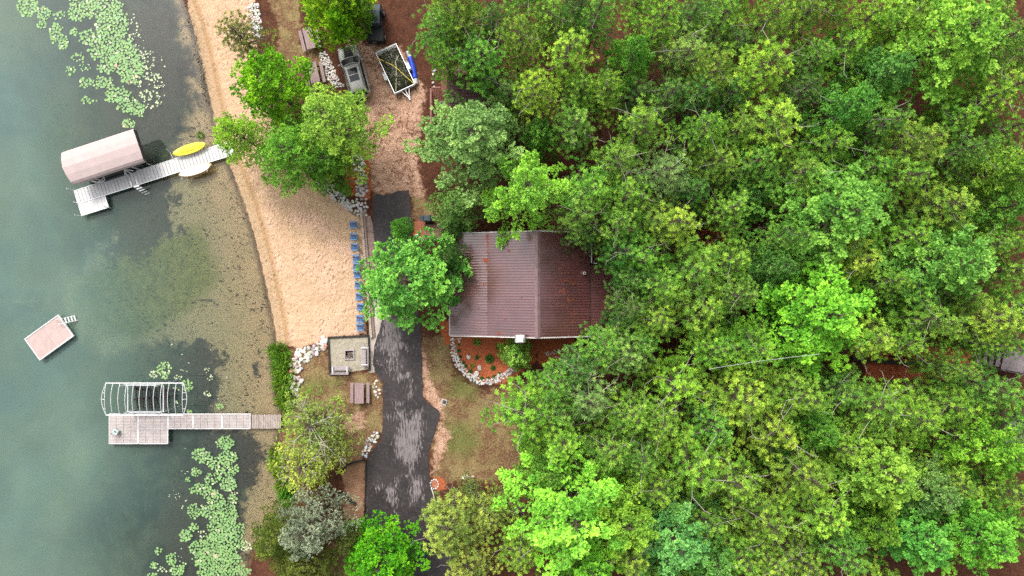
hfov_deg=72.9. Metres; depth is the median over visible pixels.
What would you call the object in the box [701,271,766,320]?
pine tree
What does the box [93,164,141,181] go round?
pontoon boat
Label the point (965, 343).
pine tree
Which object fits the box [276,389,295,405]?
reed clump
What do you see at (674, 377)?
pine tree
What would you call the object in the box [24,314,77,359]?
swim raft
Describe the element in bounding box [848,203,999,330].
leafy tree
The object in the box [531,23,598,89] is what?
pine tree
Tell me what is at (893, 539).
leafy tree
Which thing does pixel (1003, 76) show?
pine tree
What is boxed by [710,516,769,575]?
pine tree
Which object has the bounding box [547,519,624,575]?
leafy tree
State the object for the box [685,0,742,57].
pine tree
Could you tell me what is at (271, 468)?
reed clump
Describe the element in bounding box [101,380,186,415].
boat lift
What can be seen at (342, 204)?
stones
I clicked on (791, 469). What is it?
pine tree
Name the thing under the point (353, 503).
timber beam
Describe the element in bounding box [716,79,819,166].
pine tree
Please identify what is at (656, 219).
pine tree
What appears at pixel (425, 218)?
grill
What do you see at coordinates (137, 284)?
lake bed
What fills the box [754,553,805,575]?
pine tree
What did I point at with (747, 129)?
pine tree
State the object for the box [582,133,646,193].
pine tree
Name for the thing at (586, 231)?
pine tree
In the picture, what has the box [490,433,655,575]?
leafy tree
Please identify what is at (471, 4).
pine tree
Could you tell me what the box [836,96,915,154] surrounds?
pine tree
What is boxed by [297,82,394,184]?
tree
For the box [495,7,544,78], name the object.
pine tree
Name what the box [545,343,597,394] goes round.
pine tree
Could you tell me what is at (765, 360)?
power cable
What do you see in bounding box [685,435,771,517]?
pine tree
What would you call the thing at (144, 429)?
dock
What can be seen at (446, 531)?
pine tree
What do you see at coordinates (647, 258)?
pine tree
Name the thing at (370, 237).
worn path
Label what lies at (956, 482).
pine tree
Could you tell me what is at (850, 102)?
leafy tree
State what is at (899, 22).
pine tree
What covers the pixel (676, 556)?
leafy tree
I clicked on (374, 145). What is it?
leaf litter
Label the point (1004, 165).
leafy tree
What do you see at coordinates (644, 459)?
pine tree
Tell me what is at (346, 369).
park bench
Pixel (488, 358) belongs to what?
garden plant
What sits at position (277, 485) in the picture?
reed clump
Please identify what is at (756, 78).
pine tree
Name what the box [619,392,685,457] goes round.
pine tree
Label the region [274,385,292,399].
reed clump
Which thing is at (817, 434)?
leafy tree
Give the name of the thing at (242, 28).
tree
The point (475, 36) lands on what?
pine tree
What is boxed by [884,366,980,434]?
pine tree
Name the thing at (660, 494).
pine tree
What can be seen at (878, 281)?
pine tree
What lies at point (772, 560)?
pine tree
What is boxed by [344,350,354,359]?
fire pit
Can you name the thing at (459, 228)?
leafy tree
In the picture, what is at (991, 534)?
leafy tree
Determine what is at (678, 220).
pine tree
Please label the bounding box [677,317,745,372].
pine tree
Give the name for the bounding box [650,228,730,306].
pine tree
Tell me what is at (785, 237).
pine tree
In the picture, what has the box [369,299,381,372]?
concrete path
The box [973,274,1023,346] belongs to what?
pine tree
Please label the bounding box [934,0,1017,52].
pine tree
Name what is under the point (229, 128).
leafy tree
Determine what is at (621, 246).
pine tree
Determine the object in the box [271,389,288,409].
reed clump
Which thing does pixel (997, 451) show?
leafy tree
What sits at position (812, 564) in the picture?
pine tree
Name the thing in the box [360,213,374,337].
retaining wall
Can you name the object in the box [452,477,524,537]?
pine tree
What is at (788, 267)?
leafy tree
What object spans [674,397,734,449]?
pine tree
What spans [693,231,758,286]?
pine tree
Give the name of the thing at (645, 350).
pine tree
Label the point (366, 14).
leafy tree
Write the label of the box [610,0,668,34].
pine tree
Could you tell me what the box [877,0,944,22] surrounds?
pine tree
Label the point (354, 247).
beach chair
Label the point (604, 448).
pine tree
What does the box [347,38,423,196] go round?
dirt track
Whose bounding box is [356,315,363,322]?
beach chair
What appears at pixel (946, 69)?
leafy tree
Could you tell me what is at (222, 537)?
lily pads
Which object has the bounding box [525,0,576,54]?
pine tree
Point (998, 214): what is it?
leafy tree
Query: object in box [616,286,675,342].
pine tree
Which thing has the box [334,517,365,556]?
leafy tree
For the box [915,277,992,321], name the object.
pine tree
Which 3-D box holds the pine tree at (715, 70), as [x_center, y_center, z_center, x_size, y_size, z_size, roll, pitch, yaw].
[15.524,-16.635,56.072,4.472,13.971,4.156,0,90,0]
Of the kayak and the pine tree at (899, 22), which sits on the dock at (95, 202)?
the kayak
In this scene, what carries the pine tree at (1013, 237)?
on the ground at (440, 370)
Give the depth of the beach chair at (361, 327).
62.40 m
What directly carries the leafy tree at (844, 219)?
on the ground at (440, 370)
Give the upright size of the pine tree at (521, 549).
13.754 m
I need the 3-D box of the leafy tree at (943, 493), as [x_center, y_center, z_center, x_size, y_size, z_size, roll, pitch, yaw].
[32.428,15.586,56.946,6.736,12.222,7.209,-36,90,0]
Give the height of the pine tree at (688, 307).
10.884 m
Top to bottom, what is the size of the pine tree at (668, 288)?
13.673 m
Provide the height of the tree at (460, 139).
12.261 m
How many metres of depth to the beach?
62.99 m
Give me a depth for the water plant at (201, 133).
63.22 m
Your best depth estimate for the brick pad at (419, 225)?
62.95 m
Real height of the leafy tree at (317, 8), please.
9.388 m
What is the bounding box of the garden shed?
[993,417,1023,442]
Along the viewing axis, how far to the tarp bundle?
62.63 m
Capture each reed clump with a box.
[264,342,280,359]
[264,451,278,466]
[265,458,282,475]
[267,349,284,366]
[267,442,282,462]
[268,357,288,377]
[268,452,285,469]
[269,375,290,397]
[270,339,291,360]
[271,368,288,383]
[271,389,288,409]
[271,467,288,482]
[272,351,293,371]
[272,473,288,493]
[272,477,290,496]
[273,358,294,384]
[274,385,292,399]
[275,492,294,506]
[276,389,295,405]
[276,483,293,499]
[277,373,296,389]
[277,396,294,415]
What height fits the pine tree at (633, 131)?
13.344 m
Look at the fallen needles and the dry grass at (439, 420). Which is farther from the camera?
the dry grass at (439, 420)
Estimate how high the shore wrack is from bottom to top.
0.092 m
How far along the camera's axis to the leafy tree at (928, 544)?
53.92 m
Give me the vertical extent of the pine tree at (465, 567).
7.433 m
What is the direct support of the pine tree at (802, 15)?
on the ground at (440, 370)
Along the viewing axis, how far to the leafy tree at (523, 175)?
54.12 m
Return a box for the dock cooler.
[112,428,119,435]
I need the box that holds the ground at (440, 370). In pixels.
[184,0,1023,575]
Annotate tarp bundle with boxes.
[406,51,417,84]
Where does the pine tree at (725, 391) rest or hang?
on the ground at (440, 370)
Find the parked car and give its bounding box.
[338,45,370,99]
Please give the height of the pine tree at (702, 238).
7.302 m
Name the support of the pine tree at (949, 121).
on the ground at (440, 370)
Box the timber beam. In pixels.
[339,492,355,504]
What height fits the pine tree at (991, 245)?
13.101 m
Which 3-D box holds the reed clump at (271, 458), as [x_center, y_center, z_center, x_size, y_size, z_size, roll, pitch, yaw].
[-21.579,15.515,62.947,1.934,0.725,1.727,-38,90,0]
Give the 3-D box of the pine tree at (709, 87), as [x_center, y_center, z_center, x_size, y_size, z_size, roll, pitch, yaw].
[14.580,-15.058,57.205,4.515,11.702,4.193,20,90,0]
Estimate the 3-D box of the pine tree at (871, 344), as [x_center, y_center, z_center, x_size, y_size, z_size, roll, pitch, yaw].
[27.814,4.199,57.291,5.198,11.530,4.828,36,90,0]
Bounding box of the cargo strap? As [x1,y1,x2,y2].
[377,58,413,83]
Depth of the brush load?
62.11 m
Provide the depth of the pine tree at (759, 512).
54.61 m
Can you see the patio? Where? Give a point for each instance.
(338, 346)
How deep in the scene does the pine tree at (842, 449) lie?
54.01 m
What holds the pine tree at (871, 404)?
on the ground at (440, 370)
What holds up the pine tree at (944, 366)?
on the ground at (440, 370)
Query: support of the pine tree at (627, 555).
on the ground at (440, 370)
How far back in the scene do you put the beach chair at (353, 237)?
62.59 m
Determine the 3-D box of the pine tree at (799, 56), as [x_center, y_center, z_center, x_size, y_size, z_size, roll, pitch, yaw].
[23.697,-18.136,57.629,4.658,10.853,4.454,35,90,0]
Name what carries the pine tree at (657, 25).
on the ground at (440, 370)
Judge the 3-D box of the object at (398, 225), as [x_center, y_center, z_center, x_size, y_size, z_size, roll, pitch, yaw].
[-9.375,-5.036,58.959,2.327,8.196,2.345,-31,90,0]
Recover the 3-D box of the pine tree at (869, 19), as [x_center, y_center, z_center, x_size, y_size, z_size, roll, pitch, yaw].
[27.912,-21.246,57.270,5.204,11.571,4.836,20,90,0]
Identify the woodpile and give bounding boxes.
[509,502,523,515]
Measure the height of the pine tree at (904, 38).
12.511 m
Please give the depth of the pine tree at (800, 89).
54.46 m
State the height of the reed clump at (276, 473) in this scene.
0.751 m
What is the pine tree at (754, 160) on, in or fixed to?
on the ground at (440, 370)
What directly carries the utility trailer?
on the dirt track
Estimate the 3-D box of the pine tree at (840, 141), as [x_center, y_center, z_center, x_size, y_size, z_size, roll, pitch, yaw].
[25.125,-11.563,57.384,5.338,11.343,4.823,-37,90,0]
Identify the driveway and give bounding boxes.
[365,190,459,575]
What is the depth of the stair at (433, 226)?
62.76 m
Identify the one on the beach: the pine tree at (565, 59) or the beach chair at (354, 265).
the beach chair at (354, 265)
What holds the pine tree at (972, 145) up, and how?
on the ground at (440, 370)
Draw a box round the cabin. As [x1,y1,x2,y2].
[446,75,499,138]
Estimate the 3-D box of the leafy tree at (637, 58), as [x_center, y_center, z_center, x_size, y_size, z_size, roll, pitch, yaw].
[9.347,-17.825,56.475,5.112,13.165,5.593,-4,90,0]
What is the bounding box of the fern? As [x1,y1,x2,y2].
[473,338,480,345]
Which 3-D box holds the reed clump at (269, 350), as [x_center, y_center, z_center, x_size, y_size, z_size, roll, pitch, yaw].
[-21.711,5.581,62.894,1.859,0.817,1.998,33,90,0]
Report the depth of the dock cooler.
62.39 m
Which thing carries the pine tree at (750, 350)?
on the ground at (440, 370)
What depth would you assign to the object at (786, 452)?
57.74 m
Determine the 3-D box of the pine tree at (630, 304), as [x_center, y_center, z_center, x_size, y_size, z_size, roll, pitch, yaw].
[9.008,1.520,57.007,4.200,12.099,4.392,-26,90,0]
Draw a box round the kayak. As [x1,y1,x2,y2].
[172,142,204,155]
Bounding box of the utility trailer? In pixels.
[376,43,414,99]
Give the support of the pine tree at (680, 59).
on the ground at (440, 370)
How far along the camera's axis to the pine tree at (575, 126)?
55.48 m
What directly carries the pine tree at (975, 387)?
on the ground at (440, 370)
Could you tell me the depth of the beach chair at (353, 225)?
62.50 m
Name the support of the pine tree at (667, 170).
on the ground at (440, 370)
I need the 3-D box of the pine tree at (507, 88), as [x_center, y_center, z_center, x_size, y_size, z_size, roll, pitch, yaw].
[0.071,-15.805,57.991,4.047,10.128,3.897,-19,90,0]
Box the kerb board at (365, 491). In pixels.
[364,461,366,529]
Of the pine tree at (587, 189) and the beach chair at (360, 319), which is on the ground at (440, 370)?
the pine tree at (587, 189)
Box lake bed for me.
[0,0,281,575]
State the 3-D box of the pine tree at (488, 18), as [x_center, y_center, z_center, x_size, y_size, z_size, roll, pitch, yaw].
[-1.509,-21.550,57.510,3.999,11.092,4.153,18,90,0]
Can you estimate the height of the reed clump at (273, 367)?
0.982 m
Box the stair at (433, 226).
[425,224,446,238]
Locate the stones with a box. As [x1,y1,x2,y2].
[249,5,569,454]
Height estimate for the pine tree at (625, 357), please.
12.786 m
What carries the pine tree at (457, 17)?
on the ground at (440, 370)
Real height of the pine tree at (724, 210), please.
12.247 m
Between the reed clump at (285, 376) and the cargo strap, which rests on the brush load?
the cargo strap
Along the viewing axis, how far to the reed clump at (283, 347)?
62.95 m
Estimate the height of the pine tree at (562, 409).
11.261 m
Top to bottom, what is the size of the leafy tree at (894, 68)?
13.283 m
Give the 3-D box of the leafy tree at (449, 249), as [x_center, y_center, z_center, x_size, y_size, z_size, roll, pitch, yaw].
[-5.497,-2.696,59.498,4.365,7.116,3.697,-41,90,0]
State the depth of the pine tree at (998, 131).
54.05 m
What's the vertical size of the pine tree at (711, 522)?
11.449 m
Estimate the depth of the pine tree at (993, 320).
53.10 m
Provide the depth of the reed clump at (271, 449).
63.05 m
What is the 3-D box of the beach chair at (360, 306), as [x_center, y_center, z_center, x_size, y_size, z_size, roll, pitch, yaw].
[-13.632,1.728,62.490,0.790,0.960,0.656,5,90,0]
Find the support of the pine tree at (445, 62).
on the ground at (440, 370)
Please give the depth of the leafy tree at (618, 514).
52.70 m
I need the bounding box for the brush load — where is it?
[377,45,413,92]
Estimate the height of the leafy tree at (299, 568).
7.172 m
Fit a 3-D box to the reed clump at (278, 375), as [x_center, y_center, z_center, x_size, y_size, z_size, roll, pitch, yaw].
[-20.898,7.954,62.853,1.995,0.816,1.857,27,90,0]
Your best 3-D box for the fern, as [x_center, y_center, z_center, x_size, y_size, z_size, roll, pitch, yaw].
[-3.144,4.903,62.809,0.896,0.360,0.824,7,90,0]
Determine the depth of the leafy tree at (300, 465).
59.15 m
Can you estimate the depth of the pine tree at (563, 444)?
53.40 m
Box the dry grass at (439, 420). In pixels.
[281,337,515,575]
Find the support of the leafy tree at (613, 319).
on the ground at (440, 370)
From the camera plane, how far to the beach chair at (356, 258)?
62.60 m
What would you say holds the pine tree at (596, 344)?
on the ground at (440, 370)
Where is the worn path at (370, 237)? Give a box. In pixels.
[366,216,376,278]
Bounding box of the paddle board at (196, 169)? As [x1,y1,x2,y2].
[179,163,211,176]
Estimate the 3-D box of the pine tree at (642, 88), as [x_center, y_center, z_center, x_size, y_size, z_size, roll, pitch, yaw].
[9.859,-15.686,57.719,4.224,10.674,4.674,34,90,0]
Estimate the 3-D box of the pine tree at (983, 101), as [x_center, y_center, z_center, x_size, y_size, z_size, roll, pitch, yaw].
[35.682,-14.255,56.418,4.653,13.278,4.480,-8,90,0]
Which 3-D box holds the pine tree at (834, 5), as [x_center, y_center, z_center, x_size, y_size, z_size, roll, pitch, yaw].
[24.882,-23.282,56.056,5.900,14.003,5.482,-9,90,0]
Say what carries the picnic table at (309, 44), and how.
on the ground at (440, 370)
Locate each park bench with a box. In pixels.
[330,366,348,374]
[361,346,368,366]
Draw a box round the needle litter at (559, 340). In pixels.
[325,34,975,501]
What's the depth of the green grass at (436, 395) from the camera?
62.94 m
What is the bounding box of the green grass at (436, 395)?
[283,342,525,477]
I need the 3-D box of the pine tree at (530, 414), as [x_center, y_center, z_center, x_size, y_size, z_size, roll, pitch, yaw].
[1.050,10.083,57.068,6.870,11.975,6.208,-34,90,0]
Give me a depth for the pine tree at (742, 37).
54.91 m
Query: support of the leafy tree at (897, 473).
on the ground at (440, 370)
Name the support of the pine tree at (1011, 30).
on the ground at (440, 370)
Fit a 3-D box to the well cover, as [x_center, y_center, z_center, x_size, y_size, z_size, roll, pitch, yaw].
[-6.182,10.364,62.915,0.550,0.190,0.550,20,90,0]
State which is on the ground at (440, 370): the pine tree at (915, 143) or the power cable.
the pine tree at (915, 143)
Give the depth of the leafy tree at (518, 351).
60.34 m
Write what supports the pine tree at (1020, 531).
on the ground at (440, 370)
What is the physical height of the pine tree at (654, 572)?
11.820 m
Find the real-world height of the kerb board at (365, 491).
0.240 m
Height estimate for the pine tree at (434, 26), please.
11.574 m
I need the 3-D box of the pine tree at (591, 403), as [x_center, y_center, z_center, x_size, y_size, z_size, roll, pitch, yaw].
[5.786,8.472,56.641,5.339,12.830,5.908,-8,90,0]
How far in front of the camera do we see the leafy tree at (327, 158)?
58.55 m
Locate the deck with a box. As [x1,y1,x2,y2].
[430,67,467,123]
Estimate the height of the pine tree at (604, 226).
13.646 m
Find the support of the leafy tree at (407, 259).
on the ground at (440, 370)
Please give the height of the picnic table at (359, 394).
0.788 m
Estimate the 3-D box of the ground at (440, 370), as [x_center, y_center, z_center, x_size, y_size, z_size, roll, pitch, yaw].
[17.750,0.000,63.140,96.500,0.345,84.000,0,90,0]
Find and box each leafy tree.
[212,111,274,168]
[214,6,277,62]
[229,44,318,126]
[251,494,313,567]
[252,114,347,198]
[265,432,349,499]
[269,524,353,575]
[273,378,363,470]
[275,483,362,562]
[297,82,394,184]
[298,0,377,52]
[307,141,368,197]
[317,422,363,466]
[325,6,366,50]
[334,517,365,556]
[338,0,376,34]
[341,510,430,575]
[355,226,472,334]
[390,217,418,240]
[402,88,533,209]
[430,236,471,281]
[434,215,473,244]
[480,146,577,249]
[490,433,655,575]
[497,338,532,371]
[512,419,590,501]
[516,117,559,163]
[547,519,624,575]
[567,449,664,561]
[593,33,655,106]
[599,298,638,336]
[604,473,724,575]
[668,509,742,575]
[709,242,880,383]
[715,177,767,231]
[723,235,799,303]
[727,132,898,290]
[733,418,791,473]
[769,384,843,455]
[776,401,928,521]
[778,79,880,156]
[814,46,917,129]
[823,0,1008,135]
[823,488,902,549]
[826,478,954,575]
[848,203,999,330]
[855,428,962,521]
[899,464,1020,575]
[905,388,1023,487]
[913,137,1023,213]
[939,179,1023,235]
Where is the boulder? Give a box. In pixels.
[473,371,478,377]
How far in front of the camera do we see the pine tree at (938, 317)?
53.35 m
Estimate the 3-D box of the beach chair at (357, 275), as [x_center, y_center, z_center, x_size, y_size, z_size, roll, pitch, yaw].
[-13.925,-1.230,62.490,0.790,0.960,0.656,-5,90,0]
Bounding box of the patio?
[330,337,367,371]
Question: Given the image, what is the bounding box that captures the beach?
[186,0,365,347]
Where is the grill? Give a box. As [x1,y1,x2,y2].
[420,215,434,221]
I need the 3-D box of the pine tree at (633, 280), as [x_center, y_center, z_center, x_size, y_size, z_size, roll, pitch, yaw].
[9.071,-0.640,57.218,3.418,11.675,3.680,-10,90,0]
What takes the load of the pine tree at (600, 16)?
on the ground at (440, 370)
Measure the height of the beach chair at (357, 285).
0.960 m
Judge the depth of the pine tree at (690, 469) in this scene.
53.56 m
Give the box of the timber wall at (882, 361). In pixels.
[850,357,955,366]
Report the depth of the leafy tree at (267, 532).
57.96 m
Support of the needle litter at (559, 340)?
on the ground at (440, 370)
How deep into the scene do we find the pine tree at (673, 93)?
54.37 m
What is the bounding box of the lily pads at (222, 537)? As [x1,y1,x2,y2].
[16,0,250,575]
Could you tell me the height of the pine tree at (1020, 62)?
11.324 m
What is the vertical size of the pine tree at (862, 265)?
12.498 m
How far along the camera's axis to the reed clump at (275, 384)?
62.90 m
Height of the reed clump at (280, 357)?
0.998 m
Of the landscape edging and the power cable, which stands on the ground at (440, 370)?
the landscape edging
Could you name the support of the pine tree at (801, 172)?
on the ground at (440, 370)
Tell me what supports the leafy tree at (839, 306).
on the ground at (440, 370)
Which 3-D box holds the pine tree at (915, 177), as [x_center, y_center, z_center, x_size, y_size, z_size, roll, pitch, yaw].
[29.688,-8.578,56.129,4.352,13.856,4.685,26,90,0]
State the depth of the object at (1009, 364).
61.91 m
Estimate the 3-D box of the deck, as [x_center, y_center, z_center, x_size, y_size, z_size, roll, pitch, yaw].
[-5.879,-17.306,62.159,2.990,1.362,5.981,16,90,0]
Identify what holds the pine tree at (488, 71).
on the ground at (440, 370)
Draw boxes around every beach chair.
[349,221,357,228]
[350,233,357,239]
[350,243,358,250]
[352,254,359,261]
[352,263,359,269]
[353,270,360,277]
[354,281,362,288]
[355,293,362,299]
[356,303,364,310]
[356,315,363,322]
[356,323,363,330]
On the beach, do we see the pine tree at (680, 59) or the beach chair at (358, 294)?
the beach chair at (358, 294)
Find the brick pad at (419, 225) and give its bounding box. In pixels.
[415,221,424,237]
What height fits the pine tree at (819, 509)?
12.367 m
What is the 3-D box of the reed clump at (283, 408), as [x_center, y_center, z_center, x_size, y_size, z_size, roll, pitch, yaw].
[-20.428,10.768,62.861,1.965,0.790,2.069,1,90,0]
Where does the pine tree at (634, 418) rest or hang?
on the ground at (440, 370)
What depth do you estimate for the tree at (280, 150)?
56.75 m
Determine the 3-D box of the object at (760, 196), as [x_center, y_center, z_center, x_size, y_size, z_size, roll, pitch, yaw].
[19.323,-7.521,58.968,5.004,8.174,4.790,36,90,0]
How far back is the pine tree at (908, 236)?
54.86 m
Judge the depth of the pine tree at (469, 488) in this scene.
59.43 m
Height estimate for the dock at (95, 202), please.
3.770 m
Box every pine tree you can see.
[408,0,464,69]
[415,481,502,567]
[424,183,487,238]
[426,39,462,86]
[427,0,484,30]
[430,0,489,74]
[438,531,512,575]
[448,27,510,100]
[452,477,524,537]
[455,22,501,82]
[457,471,482,501]
[469,0,517,53]
[479,371,555,454]
[487,70,531,117]
[489,512,540,575]
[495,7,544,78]
[500,0,546,21]
[507,63,566,125]
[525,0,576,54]
[527,357,579,406]
[530,409,590,468]
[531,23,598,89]
[533,98,606,162]
[534,375,585,438]
[535,555,578,575]
[540,0,608,40]
[543,188,607,245]
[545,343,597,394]
[548,65,601,120]
[552,357,621,426]
[554,155,624,231]
[560,216,601,256]
[565,0,625,57]
[568,320,622,377]
[569,409,638,479]
[573,60,627,121]
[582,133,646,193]
[588,226,653,282]
[590,198,648,254]
[591,319,658,386]
[594,380,652,439]
[598,165,653,228]
[598,519,660,575]
[600,281,651,330]
[603,259,646,299]
[604,92,677,161]
[604,230,671,283]
[609,261,672,301]
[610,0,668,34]
[610,71,667,123]
[614,130,692,211]
[615,429,663,490]
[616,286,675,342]
[618,318,660,362]
[618,452,680,512]
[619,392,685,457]
[620,189,685,252]
[623,0,684,63]
[627,253,683,311]
[634,345,712,424]
[636,68,690,128]
[636,556,690,575]
[640,19,723,91]
[641,403,736,513]
[645,195,702,256]
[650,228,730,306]
[657,276,733,351]
[661,165,711,214]
[662,0,715,43]
[662,101,728,176]
[670,70,720,127]
[670,488,741,547]
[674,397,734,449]
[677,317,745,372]
[680,144,742,201]
[681,42,736,104]
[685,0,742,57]
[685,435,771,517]
[689,182,754,236]
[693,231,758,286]
[695,69,752,124]
[696,222,730,248]
[696,348,781,436]
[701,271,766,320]
[702,0,760,23]
[705,22,757,74]
[705,465,809,554]
[706,104,758,156]
[707,314,782,382]
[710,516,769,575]
[716,30,804,113]
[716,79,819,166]
[716,141,782,191]
[725,520,794,575]
[726,0,798,64]
[726,390,818,461]
[743,429,844,506]
[747,214,820,263]
[750,357,832,427]
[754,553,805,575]
[755,147,841,206]
[761,517,826,575]
[762,69,829,122]
[770,0,836,50]
[772,470,854,538]
[774,36,835,88]
[783,0,860,31]
[786,113,867,178]
[794,513,869,575]
[796,13,877,89]
[797,415,862,463]
[804,356,866,415]
[805,228,883,287]
[811,363,911,451]
[814,140,893,195]
[818,0,894,54]
[827,309,894,371]
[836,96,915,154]
[838,31,924,87]
[839,549,899,575]
[849,116,950,186]
[851,260,915,307]
[854,0,934,53]
[855,377,956,449]
[858,149,937,213]
[859,278,940,329]
[859,315,928,366]
[862,203,941,260]
[863,296,971,352]
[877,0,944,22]
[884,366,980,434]
[885,173,985,246]
[888,342,983,383]
[892,98,982,156]
[902,125,1005,190]
[910,453,983,500]
[912,77,1022,132]
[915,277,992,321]
[915,323,1015,362]
[925,222,1017,262]
[927,283,1023,346]
[928,349,1023,413]
[929,446,1023,511]
[932,316,1023,371]
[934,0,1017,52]
[936,59,1023,128]
[937,108,1023,159]
[952,6,1023,73]
[957,219,1023,265]
[963,382,1023,456]
[966,250,1023,300]
[967,488,1023,555]
[968,17,1023,89]
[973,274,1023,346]
[978,137,1023,207]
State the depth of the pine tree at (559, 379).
54.08 m
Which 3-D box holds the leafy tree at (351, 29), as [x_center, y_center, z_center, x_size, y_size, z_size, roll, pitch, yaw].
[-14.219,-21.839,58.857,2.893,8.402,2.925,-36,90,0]
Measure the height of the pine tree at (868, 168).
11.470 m
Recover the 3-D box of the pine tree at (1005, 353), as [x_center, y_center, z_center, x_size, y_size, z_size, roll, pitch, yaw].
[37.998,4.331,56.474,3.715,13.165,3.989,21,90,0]
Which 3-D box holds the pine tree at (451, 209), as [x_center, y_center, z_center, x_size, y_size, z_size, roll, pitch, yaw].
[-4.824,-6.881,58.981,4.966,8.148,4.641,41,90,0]
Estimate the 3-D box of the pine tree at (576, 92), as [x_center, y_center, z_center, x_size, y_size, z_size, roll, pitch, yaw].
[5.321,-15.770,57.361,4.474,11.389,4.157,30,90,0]
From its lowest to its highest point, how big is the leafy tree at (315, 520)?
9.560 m
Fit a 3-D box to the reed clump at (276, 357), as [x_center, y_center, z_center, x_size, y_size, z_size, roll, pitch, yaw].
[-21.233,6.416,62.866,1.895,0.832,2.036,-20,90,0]
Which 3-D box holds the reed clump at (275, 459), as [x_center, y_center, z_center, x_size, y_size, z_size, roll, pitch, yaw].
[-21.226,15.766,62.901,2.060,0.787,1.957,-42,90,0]
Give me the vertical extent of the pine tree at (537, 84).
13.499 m
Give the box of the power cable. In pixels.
[711,354,816,368]
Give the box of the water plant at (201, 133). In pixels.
[194,131,204,138]
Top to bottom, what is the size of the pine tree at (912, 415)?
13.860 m
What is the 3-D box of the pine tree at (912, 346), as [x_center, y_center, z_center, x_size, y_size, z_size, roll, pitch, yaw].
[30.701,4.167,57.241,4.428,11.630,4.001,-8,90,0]
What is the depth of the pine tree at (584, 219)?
54.32 m
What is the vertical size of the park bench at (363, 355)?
0.837 m
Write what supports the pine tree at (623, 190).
on the ground at (440, 370)
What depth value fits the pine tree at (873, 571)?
57.10 m
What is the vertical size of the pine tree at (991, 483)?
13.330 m
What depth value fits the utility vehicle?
61.95 m
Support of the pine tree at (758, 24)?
on the ground at (440, 370)
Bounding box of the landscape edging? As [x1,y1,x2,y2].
[340,459,366,471]
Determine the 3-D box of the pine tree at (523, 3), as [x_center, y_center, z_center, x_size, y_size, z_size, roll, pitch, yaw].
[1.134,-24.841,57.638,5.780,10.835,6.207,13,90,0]
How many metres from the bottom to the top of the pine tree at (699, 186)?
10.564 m
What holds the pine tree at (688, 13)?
on the ground at (440, 370)
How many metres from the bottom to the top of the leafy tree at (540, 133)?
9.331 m
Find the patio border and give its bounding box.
[327,335,370,374]
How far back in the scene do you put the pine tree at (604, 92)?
54.11 m
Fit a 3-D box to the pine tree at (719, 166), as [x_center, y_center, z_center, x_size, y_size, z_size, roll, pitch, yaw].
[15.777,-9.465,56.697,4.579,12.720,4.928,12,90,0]
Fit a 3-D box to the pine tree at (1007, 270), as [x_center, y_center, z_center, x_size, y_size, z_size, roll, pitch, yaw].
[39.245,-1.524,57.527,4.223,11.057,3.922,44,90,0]
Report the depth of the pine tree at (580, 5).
55.38 m
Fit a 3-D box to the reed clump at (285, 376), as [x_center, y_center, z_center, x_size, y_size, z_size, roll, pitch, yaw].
[-20.548,7.543,62.695,2.406,1.011,2.695,-26,90,0]
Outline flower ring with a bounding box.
[430,479,438,488]
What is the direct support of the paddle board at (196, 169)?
on the dock at (95, 202)
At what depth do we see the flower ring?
62.95 m
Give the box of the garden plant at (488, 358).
[485,354,493,363]
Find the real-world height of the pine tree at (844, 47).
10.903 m
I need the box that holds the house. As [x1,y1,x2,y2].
[449,230,616,342]
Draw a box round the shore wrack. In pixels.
[186,12,209,105]
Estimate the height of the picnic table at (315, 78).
0.788 m
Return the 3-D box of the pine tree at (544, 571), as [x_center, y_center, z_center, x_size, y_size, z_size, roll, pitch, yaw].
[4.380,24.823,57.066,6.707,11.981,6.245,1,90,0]
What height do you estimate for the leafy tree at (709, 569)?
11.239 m
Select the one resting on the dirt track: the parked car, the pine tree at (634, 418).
the parked car
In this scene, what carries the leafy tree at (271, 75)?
on the ground at (440, 370)
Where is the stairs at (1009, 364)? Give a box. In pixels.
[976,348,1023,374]
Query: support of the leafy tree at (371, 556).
on the ground at (440, 370)
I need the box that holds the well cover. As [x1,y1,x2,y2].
[440,398,447,405]
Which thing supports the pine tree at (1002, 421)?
on the ground at (440, 370)
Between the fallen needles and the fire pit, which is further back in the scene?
the fire pit
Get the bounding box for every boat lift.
[61,129,146,184]
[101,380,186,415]
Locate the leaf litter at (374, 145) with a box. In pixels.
[265,1,443,464]
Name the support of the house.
on the ground at (440, 370)
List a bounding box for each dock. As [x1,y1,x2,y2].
[66,142,232,218]
[109,410,281,443]
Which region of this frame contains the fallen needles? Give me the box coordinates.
[476,234,579,335]
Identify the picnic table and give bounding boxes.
[298,28,320,51]
[304,61,325,85]
[350,382,369,403]
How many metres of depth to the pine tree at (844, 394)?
54.71 m
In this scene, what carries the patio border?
on the ground at (440, 370)
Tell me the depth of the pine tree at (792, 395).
52.99 m
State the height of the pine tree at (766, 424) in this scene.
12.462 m
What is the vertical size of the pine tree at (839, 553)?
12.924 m
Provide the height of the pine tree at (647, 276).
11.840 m
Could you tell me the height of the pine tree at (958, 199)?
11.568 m
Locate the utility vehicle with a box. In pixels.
[366,4,385,43]
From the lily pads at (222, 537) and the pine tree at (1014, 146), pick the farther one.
the lily pads at (222, 537)
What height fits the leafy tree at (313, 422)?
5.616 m
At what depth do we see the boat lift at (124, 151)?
60.56 m
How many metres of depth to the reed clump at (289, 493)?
62.99 m
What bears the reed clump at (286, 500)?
on the ground at (440, 370)

